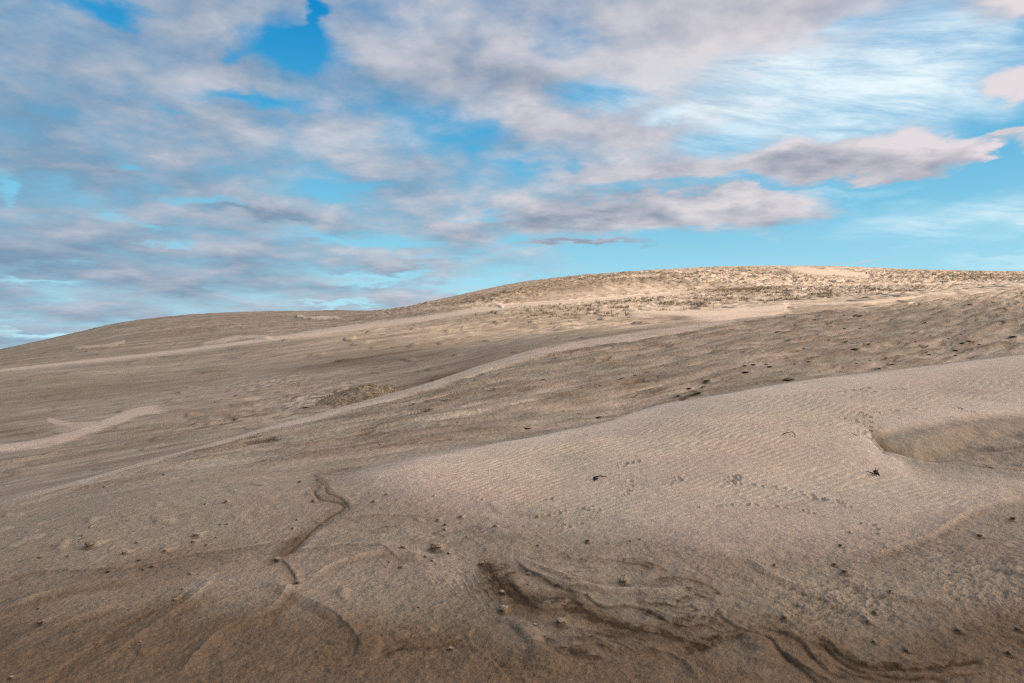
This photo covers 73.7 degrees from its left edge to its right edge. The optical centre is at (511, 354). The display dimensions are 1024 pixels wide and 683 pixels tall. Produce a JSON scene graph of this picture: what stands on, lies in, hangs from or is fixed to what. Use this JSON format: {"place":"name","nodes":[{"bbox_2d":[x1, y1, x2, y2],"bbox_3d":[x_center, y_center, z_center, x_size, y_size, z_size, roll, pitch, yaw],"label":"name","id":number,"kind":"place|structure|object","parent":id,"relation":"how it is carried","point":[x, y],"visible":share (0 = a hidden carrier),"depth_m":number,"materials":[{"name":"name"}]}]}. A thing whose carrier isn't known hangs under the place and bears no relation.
{"place":"outdoors","nodes":[
{"label":"outdoors","id":0,"kind":"place"},
{"bbox_2d":[0,287,1023,682],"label":"ground","id":1,"kind":"structure","parent":0,"point":[716,519],"depth_m":6.58,"materials":[{"name":"beige sand"}]},
{"bbox_2d":[85,541,96,545],"bbox_3d":[-4.068,1.811,6.581,0.113,0.033,0.104,1,3,27],"label":"sand clod","id":2,"kind":"object","parent":1,"relation":"on","point":[88,543],"visible":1,"depth_m":6.55,"materials":[{"name":"beige sand"}]},
{"bbox_2d":[430,542,442,547],"bbox_3d":[-0.670,1.684,6.041,0.112,0.036,0.124,0,-3,25],"label":"sand clod","id":3,"kind":"object","parent":1,"relation":"on","point":[436,545],"visible":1,"depth_m":6.01,"materials":[{"name":"beige sand"}]},
{"bbox_2d":[499,604,507,610],"bbox_3d":[-0.053,1.671,4.520,0.069,0.022,0.062,-7,6,-25],"label":"sand clod","id":4,"kind":"object","parent":1,"relation":"on","point":[503,607],"visible":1,"depth_m":4.51,"materials":[{"name":"beige sand"}]},
{"bbox_2d":[556,617,565,621],"bbox_3d":[0.306,1.669,4.310,0.059,0.021,0.060,0,0,-24],"label":"sand clod","id":5,"kind":"object","parent":1,"relation":"on","point":[559,619],"visible":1,"depth_m":4.29,"materials":[{"name":"beige sand"}]},
{"bbox_2d":[0,277,1023,500],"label":"dune slope","id":6,"kind":"structure","parent":0,"point":[63,423],"depth_m":64.23,"materials":[{"name":"beige sand"}]},
{"bbox_2d":[301,383,399,406],"bbox_3d":[-8.461,2.208,39.837,5.975,1.206,6.400,0,0,0],"label":"grassy hummock","id":7,"kind":"object","parent":6,"relation":"on","point":[352,395],"visible":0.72,"depth_m":37.95,"materials":[{"name":"brown plant"}]},
{"bbox_2d":[412,266,1023,325],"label":"dune grass","id":8,"kind":"structure","parent":6,"relation":"on","point":[703,302],"depth_m":138.44,"materials":[{"name":"beige plant"}]},
{"bbox_2d":[0,265,1023,369],"bbox_3d":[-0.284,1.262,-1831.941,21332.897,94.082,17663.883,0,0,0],"label":"hills","id":9,"kind":"structure","parent":0,"point":[151,335],"depth_m":199.25,"materials":[{"name":"beige sand"}]},
{"bbox_2d":[0,0,1023,348],"label":"sky","id":10,"kind":"structure","parent":0,"point":[159,158],"materials":[{"name":"blue"}]},
{"bbox_2d":[867,467,879,475],"bbox_3d":[4.340,1.401,8.195,0.141,0.088,0.140,0,0,18],"label":"dead twig","id":11,"kind":"object","parent":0,"point":[875,471],"visible":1,"depth_m":8.18,"materials":[{"name":"brown wood"}]}
]}

